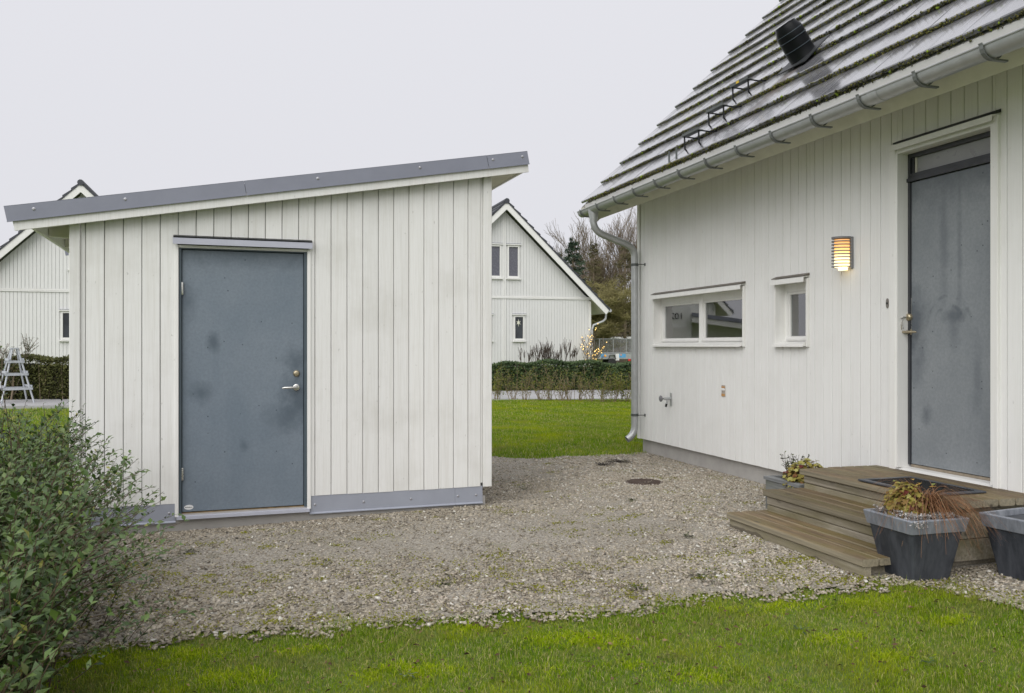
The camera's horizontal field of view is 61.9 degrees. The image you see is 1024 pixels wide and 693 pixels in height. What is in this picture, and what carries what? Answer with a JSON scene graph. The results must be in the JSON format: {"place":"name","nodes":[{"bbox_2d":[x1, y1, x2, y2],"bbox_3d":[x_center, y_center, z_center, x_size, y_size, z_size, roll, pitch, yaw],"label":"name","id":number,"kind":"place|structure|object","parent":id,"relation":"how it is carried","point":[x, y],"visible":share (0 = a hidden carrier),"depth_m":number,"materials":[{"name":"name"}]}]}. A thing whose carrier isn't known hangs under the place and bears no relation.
{"place":"outdoors","nodes":[
{"label":"outdoors","id":0,"kind":"place"},
{"bbox_2d":[0,390,630,408],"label":"road","id":1,"kind":"structure","parent":0,"point":[20,403],"depth_m":22.58,"materials":[{"name":"grey asphalt"}]},
{"bbox_2d":[0,348,34,403],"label":"garden obelisk","id":2,"kind":"object","parent":1,"relation":"on","point":[24,387],"visible":0.91,"depth_m":20.96,"materials":[{"name":"grey wood"}]},
{"bbox_2d":[492,364,506,398],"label":"young shrub","id":3,"kind":"object","parent":1,"relation":"on","point":[497,388],"visible":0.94,"depth_m":22.25,"materials":[{"name":"green plant"}]},
{"bbox_2d":[494,360,522,399],"bbox_3d":[-0.045,0.898,22.192,0.767,1.052,0.782,0,0,43],"label":"young shrub","id":4,"kind":"object","parent":1,"relation":"on","point":[513,387],"visible":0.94,"depth_m":22.22,"materials":[{"name":"brown plant"}]},
{"bbox_2d":[0,0,779,335],"label":"sky","id":5,"kind":"structure","parent":0,"point":[114,96],"materials":[{"name":"white"}]},
{"bbox_2d":[0,359,1023,692],"bbox_3d":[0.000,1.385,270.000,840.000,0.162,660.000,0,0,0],"label":"ground","id":6,"kind":"structure","parent":0,"point":[696,651],"depth_m":3.90,"materials":[{"name":"green plant"}]},
{"bbox_2d":[0,333,38,399],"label":"shrub","id":7,"kind":"object","parent":6,"relation":"on","point":[25,345],"visible":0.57,"depth_m":22.12,"materials":[{"name":"brown plant"}]},
{"bbox_2d":[0,354,68,399],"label":"hedge","id":8,"kind":"object","parent":6,"relation":"on","point":[49,379],"visible":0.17,"depth_m":22.29,"materials":[{"name":"green plant"}]},
{"bbox_2d":[0,406,68,475],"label":"grass","id":9,"kind":"structure","parent":6,"relation":"on","point":[36,418],"depth_m":17.24,"materials":[{"name":"green plant"}]},
{"bbox_2d":[0,179,97,364],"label":"gable house","id":10,"kind":"structure","parent":6,"relation":"on","point":[34,284],"depth_m":27.60,"materials":[{"name":"wood"}]},
{"bbox_2d":[59,309,68,340],"bbox_3d":[-14.457,-0.675,27.877,0.600,1.050,0.140,0,0,-17],"label":"window","id":11,"kind":"structure","parent":10,"relation":"in","point":[64,312],"depth_m":27.85,"materials":[{"name":"white paint"}]},
{"bbox_2d":[0,346,212,692],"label":"privet shrub","id":12,"kind":"object","parent":6,"relation":"on","point":[40,528],"visible":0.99,"depth_m":3.31,"materials":[{"name":"green plant"}]},
{"bbox_2d":[4,151,528,535],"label":"garden shed","id":13,"kind":"structure","parent":6,"relation":"on","point":[315,346],"depth_m":6.97,"materials":[{"name":"white paint"}]},
{"bbox_2d":[181,250,302,511],"bbox_3d":[-2.157,0.275,6.856,0.942,2.066,0.094,0,0,-19],"label":"door","id":14,"kind":"structure","parent":13,"relation":"in","point":[242,312],"depth_m":6.87,"materials":[{"name":"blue metal"}]},
{"bbox_2d":[359,660,377,669],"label":"lawn weed","id":15,"kind":"object","parent":6,"relation":"on","point":[368,664],"visible":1,"depth_m":3.79,"materials":[{"name":"green plant"}]},
{"bbox_2d":[400,669,416,677],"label":"lawn weed","id":16,"kind":"object","parent":6,"relation":"on","point":[409,673],"visible":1,"depth_m":3.69,"materials":[{"name":"green plant"}]},
{"bbox_2d":[505,367,538,399],"bbox_3d":[0.388,0.981,21.986,0.802,0.886,0.890,0,0,33],"label":"young shrub","id":17,"kind":"object","parent":6,"relation":"on","point":[525,386],"visible":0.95,"depth_m":22.02,"materials":[{"name":"brown plant"}]},
{"bbox_2d":[23,452,1023,659],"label":"gravel yard","id":18,"kind":"structure","parent":6,"relation":"on","point":[431,545],"depth_m":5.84,"materials":[{"name":"grey gravel"}]},
{"bbox_2d":[143,552,185,564],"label":"gravel weed","id":19,"kind":"object","parent":18,"relation":"on","point":[163,559],"visible":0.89,"depth_m":5.75,"materials":[{"name":"green plant"}]},
{"bbox_2d":[176,544,201,553],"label":"gravel weed","id":20,"kind":"object","parent":18,"relation":"on","point":[190,549],"visible":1,"depth_m":6.00,"materials":[{"name":"green plant"}]},
{"bbox_2d":[436,579,451,586],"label":"gravel weed","id":21,"kind":"object","parent":18,"relation":"on","point":[444,583],"visible":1,"depth_m":5.05,"materials":[{"name":"green plant"}]},
{"bbox_2d":[65,456,1023,631],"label":"moss","id":22,"kind":"object","parent":18,"relation":"on","point":[630,592],"visible":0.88,"depth_m":5.10,"materials":[{"name":"green plant"}]},
{"bbox_2d":[65,467,1023,634],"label":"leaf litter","id":23,"kind":"object","parent":18,"relation":"on","point":[464,570],"visible":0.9,"depth_m":5.12,"materials":[{"name":"brown plant"}]},
{"bbox_2d":[164,467,1009,612],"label":"grass","id":24,"kind":"structure","parent":18,"relation":"on","point":[502,545],"depth_m":5.58,"materials":[{"name":"green plant"}]},
{"bbox_2d":[595,461,614,465],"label":"withered weed","id":25,"kind":"object","parent":18,"relation":"on","point":[602,463],"visible":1,"depth_m":9.23,"materials":[{"name":"brown plant"}]},
{"bbox_2d":[606,457,630,462],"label":"withered weed","id":26,"kind":"object","parent":18,"relation":"on","point":[611,460],"visible":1,"depth_m":9.46,"materials":[{"name":"brown plant"}]},
{"bbox_2d":[630,584,647,590],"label":"gravel weed","id":27,"kind":"object","parent":18,"relation":"on","point":[635,586],"visible":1,"depth_m":4.91,"materials":[{"name":"green plant"}]},
{"bbox_2d":[625,478,662,484],"bbox_3d":[1.248,1.286,8.087,0.370,0.015,0.370,0,0,-23],"label":"manhole cover","id":28,"kind":"object","parent":18,"relation":"on","point":[639,481],"visible":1,"depth_m":8.05,"materials":[{"name":"metal"}]},
{"bbox_2d":[683,566,722,582],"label":"gravel weed","id":29,"kind":"object","parent":18,"relation":"on","point":[698,574],"visible":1,"depth_m":5.05,"materials":[{"name":"green plant"}]},
{"bbox_2d":[763,475,803,508],"bbox_3d":[2.322,1.159,6.623,0.544,0.261,0.464,0,0,-17],"label":"planter box","id":30,"kind":"object","parent":18,"relation":"on","point":[775,481],"visible":0.16,"depth_m":6.62,"materials":[{"name":"grey metal"}]},
{"bbox_2d":[780,451,809,477],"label":"seeding plant","id":31,"kind":"object","parent":30,"relation":"in","point":[791,462],"visible":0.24,"depth_m":6.73,"materials":[{"name":"grey plant"}]},
{"bbox_2d":[782,458,823,487],"bbox_3d":[2.255,0.970,6.519,0.398,0.231,0.389,0,0,0],"label":"heuchera","id":32,"kind":"object","parent":30,"relation":"in","point":[793,470],"visible":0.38,"depth_m":6.49,"materials":[{"name":"yellow plant"}]},
{"bbox_2d":[727,465,1023,576],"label":"wooden steps","id":33,"kind":"structure","parent":18,"relation":"on","point":[818,513],"depth_m":5.52,"materials":[{"name":"brown wood"}]},
{"bbox_2d":[858,476,985,495],"bbox_3d":[2.613,0.895,5.473,0.426,0.014,0.639,0,0,-17],"label":"door mat","id":34,"kind":"object","parent":33,"relation":"on","point":[926,484],"depth_m":5.48,"materials":[{"name":"grey rubber"}]},
{"bbox_2d":[863,508,968,581],"bbox_3d":[2.276,1.127,4.820,0.391,0.365,0.390,0,0,-16],"label":"square planter","id":35,"kind":"object","parent":18,"relation":"on","point":[911,557],"visible":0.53,"depth_m":4.69,"materials":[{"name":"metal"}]},
{"bbox_2d":[882,481,930,518],"bbox_3d":[2.227,0.876,4.825,0.265,0.220,0.258,0,0,42],"label":"heuchera","id":36,"kind":"object","parent":35,"relation":"in","point":[906,497],"visible":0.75,"depth_m":4.77,"materials":[{"name":"yellow plant"}]},
{"bbox_2d":[873,503,954,528],"bbox_3d":[2.269,0.942,4.769,0.343,0.080,0.378,0,0,-9],"label":"silver plant","id":37,"kind":"object","parent":35,"relation":"in","point":[910,517],"visible":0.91,"depth_m":4.68,"materials":[{"name":"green plant"}]},
{"bbox_2d":[853,467,1007,550],"bbox_3d":[2.356,0.936,4.885,0.837,0.442,0.866,0,0,0],"label":"brown sedge","id":38,"kind":"object","parent":35,"relation":"in","point":[935,502],"visible":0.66,"depth_m":4.72,"materials":[{"name":"brown plant"}]},
{"bbox_2d":[979,507,1023,580],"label":"square planter","id":39,"kind":"object","parent":18,"relation":"on","point":[1008,550],"visible":0.91,"depth_m":4.74,"materials":[{"name":"metal"}]},
{"bbox_2d":[518,343,534,361],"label":"dry perennial","id":40,"kind":"object","parent":6,"relation":"on","point":[524,355],"visible":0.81,"depth_m":30.68,"materials":[{"name":"brown plant"}]},
{"bbox_2d":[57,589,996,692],"bbox_3d":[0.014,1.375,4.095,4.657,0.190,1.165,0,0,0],"label":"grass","id":41,"kind":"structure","parent":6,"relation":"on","point":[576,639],"depth_m":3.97,"materials":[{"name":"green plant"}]},
{"bbox_2d":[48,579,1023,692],"bbox_3d":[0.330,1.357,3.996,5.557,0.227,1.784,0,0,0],"label":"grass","id":42,"kind":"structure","parent":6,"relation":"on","point":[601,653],"depth_m":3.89,"materials":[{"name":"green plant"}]},
{"bbox_2d":[526,345,546,364],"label":"dry perennial","id":43,"kind":"object","parent":6,"relation":"on","point":[538,357],"visible":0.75,"depth_m":30.84,"materials":[{"name":"grey plant"}]},
{"bbox_2d":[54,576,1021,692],"bbox_3d":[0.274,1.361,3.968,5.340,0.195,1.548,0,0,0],"label":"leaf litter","id":44,"kind":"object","parent":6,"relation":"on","point":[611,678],"visible":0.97,"depth_m":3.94,"materials":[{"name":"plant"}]},
{"bbox_2d":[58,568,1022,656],"bbox_3d":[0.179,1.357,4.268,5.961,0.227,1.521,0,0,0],"label":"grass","id":45,"kind":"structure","parent":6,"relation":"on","point":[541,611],"depth_m":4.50,"materials":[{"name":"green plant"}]},
{"bbox_2d":[528,364,561,399],"bbox_3d":[0.867,0.929,22.014,1.089,0.990,0.668,0,0,0],"label":"young shrub","id":46,"kind":"object","parent":6,"relation":"on","point":[538,396],"visible":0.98,"depth_m":21.88,"materials":[{"name":"brown plant"}]},
{"bbox_2d":[534,337,559,364],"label":"dry perennial","id":47,"kind":"object","parent":6,"relation":"on","point":[544,349],"visible":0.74,"depth_m":30.90,"materials":[{"name":"plant"}]},
{"bbox_2d":[530,363,566,400],"bbox_3d":[0.976,0.933,21.851,0.974,0.982,0.682,0,0,12],"label":"young shrub","id":48,"kind":"object","parent":6,"relation":"on","point":[547,393],"visible":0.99,"depth_m":21.77,"materials":[{"name":"brown plant"}]},
{"bbox_2d":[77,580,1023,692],"bbox_3d":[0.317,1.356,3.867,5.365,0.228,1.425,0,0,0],"label":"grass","id":49,"kind":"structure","parent":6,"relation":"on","point":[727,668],"depth_m":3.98,"materials":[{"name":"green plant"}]},
{"bbox_2d":[492,198,611,366],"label":"gable house","id":50,"kind":"structure","parent":6,"relation":"on","point":[541,290],"depth_m":31.79,"materials":[{"name":"wood"}]},
{"bbox_2d":[492,243,502,278],"bbox_3d":[-0.617,-3.125,31.389,0.560,1.330,0.140,0,0,-17],"label":"window","id":51,"kind":"structure","parent":50,"relation":"in","point":[496,248],"depth_m":31.42,"materials":[{"name":"white paint"}]},
{"bbox_2d":[506,243,520,279],"bbox_3d":[0.050,-3.125,31.591,0.560,1.330,0.140,0,0,-17],"label":"window","id":52,"kind":"structure","parent":50,"relation":"in","point":[513,251],"depth_m":31.61,"materials":[{"name":"white paint"}]},
{"bbox_2d":[512,313,525,341],"bbox_3d":[0.263,-0.675,31.657,0.520,1.050,0.140,0,0,-17],"label":"window","id":53,"kind":"structure","parent":50,"relation":"in","point":[518,332],"depth_m":31.67,"materials":[{"name":"white paint"}]},
{"bbox_2d":[542,361,576,400],"bbox_3d":[1.230,0.906,21.697,0.711,1.037,1.078,0,0,-37],"label":"young shrub","id":54,"kind":"object","parent":6,"relation":"on","point":[567,381],"visible":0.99,"depth_m":21.66,"materials":[{"name":"brown plant"}]},
{"bbox_2d":[553,346,568,358],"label":"dry perennial","id":55,"kind":"object","parent":6,"relation":"on","point":[561,352],"visible":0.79,"depth_m":31.13,"materials":[{"name":"grey plant"}]},
{"bbox_2d":[492,358,630,390],"bbox_3d":[2.506,0.919,27.456,14.157,1.090,1.630,0,0,0],"label":"hedge","id":56,"kind":"object","parent":6,"relation":"on","point":[599,370],"visible":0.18,"depth_m":27.07,"materials":[{"name":"green plant"}]},
{"bbox_2d":[552,365,576,400],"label":"young shrub","id":57,"kind":"object","parent":6,"relation":"on","point":[559,395],"visible":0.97,"depth_m":21.67,"materials":[{"name":"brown plant"}]},
{"bbox_2d":[560,339,574,360],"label":"dry perennial","id":58,"kind":"object","parent":6,"relation":"on","point":[565,350],"visible":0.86,"depth_m":31.09,"materials":[{"name":"brown plant"}]},
{"bbox_2d":[568,343,580,360],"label":"dry perennial","id":59,"kind":"object","parent":6,"relation":"on","point":[575,352],"visible":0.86,"depth_m":31.16,"materials":[{"name":"brown plant"}]},
{"bbox_2d":[562,235,597,349],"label":"spruce","id":60,"kind":"object","parent":6,"relation":"on","point":[575,256],"visible":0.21,"depth_m":61.88,"materials":[{"name":"green plant"}]},
{"bbox_2d":[574,369,588,400],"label":"young shrub","id":61,"kind":"object","parent":6,"relation":"on","point":[580,392],"visible":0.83,"depth_m":21.60,"materials":[{"name":"brown plant"}]},
{"bbox_2d":[544,213,630,296],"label":"bare tree","id":62,"kind":"object","parent":6,"relation":"on","point":[583,256],"visible":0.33,"depth_m":76.44,"materials":[{"name":"brown plant"}]},
{"bbox_2d":[577,374,603,401],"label":"young shrub","id":63,"kind":"object","parent":6,"relation":"on","point":[592,391],"visible":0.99,"depth_m":21.45,"materials":[{"name":"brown plant"}]},
{"bbox_2d":[584,240,603,350],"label":"larch","id":64,"kind":"object","parent":6,"relation":"on","point":[594,250],"visible":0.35,"depth_m":69.92,"materials":[{"name":"brown plant"}]},
{"bbox_2d":[581,327,606,366],"bbox_3d":[3.027,0.339,31.870,1.001,2.371,0.804,0,0,24],"label":"tree","id":65,"kind":"object","parent":6,"relation":"on","point":[593,353],"visible":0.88,"depth_m":31.82,"materials":[{"name":"yellow plant"}]},
{"bbox_2d":[569,217,636,334],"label":"bare tree","id":66,"kind":"object","parent":6,"relation":"on","point":[614,270],"visible":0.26,"depth_m":77.74,"materials":[{"name":"brown plant"}]},
{"bbox_2d":[590,366,615,401],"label":"young shrub","id":67,"kind":"object","parent":6,"relation":"on","point":[602,393],"visible":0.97,"depth_m":21.29,"materials":[{"name":"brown plant"}]},
{"bbox_2d":[586,274,630,351],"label":"bare tree","id":68,"kind":"object","parent":6,"relation":"on","point":[615,305],"visible":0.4,"depth_m":58.62,"materials":[{"name":"plant"}]},
{"bbox_2d":[594,338,630,363],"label":"caged trailer","id":69,"kind":"object","parent":6,"relation":"on","point":[610,357],"visible":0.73,"depth_m":58.27,"materials":[{"name":"metal"}]},
{"bbox_2d":[595,310,630,351],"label":"woods","id":70,"kind":"object","parent":6,"relation":"on","point":[623,328],"depth_m":89.34,"materials":[{"name":"plant"}]},
{"bbox_2d":[602,368,628,401],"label":"young shrub","id":71,"kind":"object","parent":6,"relation":"on","point":[615,389],"visible":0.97,"depth_m":21.20,"materials":[{"name":"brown plant"}]},
{"bbox_2d":[603,240,630,361],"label":"larch","id":72,"kind":"object","parent":6,"relation":"on","point":[625,275],"visible":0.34,"depth_m":65.95,"materials":[{"name":"plant"}]},
{"bbox_2d":[607,337,630,362],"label":"outbuilding","id":73,"kind":"structure","parent":6,"relation":"on","point":[619,360],"depth_m":72.07,"materials":[{"name":"white plastic"}]},
{"bbox_2d":[602,207,636,334],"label":"bare tree","id":74,"kind":"object","parent":6,"relation":"on","point":[620,235],"visible":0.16,"depth_m":79.68,"materials":[{"name":"plant"}]},
{"bbox_2d":[608,369,630,401],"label":"young shrub","id":75,"kind":"object","parent":6,"relation":"on","point":[626,391],"visible":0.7,"depth_m":21.37,"materials":[{"name":"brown plant"}]},
{"bbox_2d":[623,366,630,400],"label":"young shrub","id":76,"kind":"object","parent":6,"relation":"on","point":[629,387],"visible":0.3,"depth_m":21.13,"materials":[{"name":"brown plant"}]},
{"bbox_2d":[659,650,675,658],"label":"lawn weed","id":77,"kind":"object","parent":6,"relation":"on","point":[668,653],"visible":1,"depth_m":3.86,"materials":[{"name":"green plant"}]},
{"bbox_2d":[577,0,1023,492],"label":"white house","id":78,"kind":"structure","parent":6,"relation":"on","point":[767,159],"depth_m":6.81,"materials":[{"name":"paint"}]},
{"bbox_2d":[659,393,671,406],"bbox_3d":[1.740,0.612,9.659,0.143,0.163,0.072,0,0,-17],"label":"garden tap","id":79,"kind":"object","parent":78,"relation":"attached to","point":[661,398],"visible":1,"depth_m":9.65,"materials":[{"name":"metal"}]},
{"bbox_2d":[650,281,745,346],"bbox_3d":[2.005,-0.309,9.173,0.200,0.634,1.957,0,0,-17],"label":"window","id":80,"kind":"structure","parent":78,"relation":"in","point":[715,316],"depth_m":9.14,"materials":[{"name":"white paint"}]},
{"bbox_2d":[721,385,724,396],"bbox_3d":[2.128,0.452,8.605,0.016,0.116,0.070,0,0,-17],"label":"wall plate","id":81,"kind":"object","parent":78,"relation":"attached to","point":[723,390],"depth_m":8.60,"materials":[{"name":"white plastic"}]},
{"bbox_2d":[770,273,809,346],"bbox_3d":[2.506,-0.309,7.528,0.200,0.634,0.497,0,0,-17],"label":"window","id":82,"kind":"structure","parent":78,"relation":"in","point":[791,292],"depth_m":7.64,"materials":[{"name":"white paint"}]},
{"bbox_2d":[831,236,852,270],"bbox_3d":[2.612,-0.734,6.796,0.140,0.264,0.150,0,0,-17],"label":"wall lamp","id":83,"kind":"object","parent":78,"relation":"attached to","point":[843,253],"visible":1,"depth_m":6.75,"materials":[{"name":"grey metal"}]},
{"bbox_2d":[902,163,989,476],"bbox_3d":[3.036,-0.169,5.916,0.115,2.065,0.825,0,0,-17],"label":"front door","id":84,"kind":"structure","parent":78,"relation":"in","point":[949,317],"depth_m":5.91,"materials":[{"name":"grey metal"}]},
{"bbox_2d":[793,625,808,634],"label":"lawn weed","id":85,"kind":"object","parent":6,"relation":"on","point":[795,626],"visible":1,"depth_m":4.12,"materials":[{"name":"green plant"}]},
{"bbox_2d":[920,657,935,662],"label":"lawn weed","id":86,"kind":"object","parent":6,"relation":"on","point":[922,660],"visible":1,"depth_m":3.62,"materials":[{"name":"green plant"}]},
{"bbox_2d":[492,398,630,420],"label":"grass","id":87,"kind":"structure","parent":0,"point":[557,410],"depth_m":18.54,"materials":[{"name":"green plant"}]},
{"bbox_2d":[492,419,646,458],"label":"grass","id":88,"kind":"structure","parent":0,"point":[559,434],"depth_m":12.02,"materials":[{"name":"green plant"}]},
{"bbox_2d":[981,685,1022,692],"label":"grass","id":89,"kind":"structure","parent":0,"point":[1017,690],"depth_m":3.28,"materials":[{"name":"green plant"}]}
]}

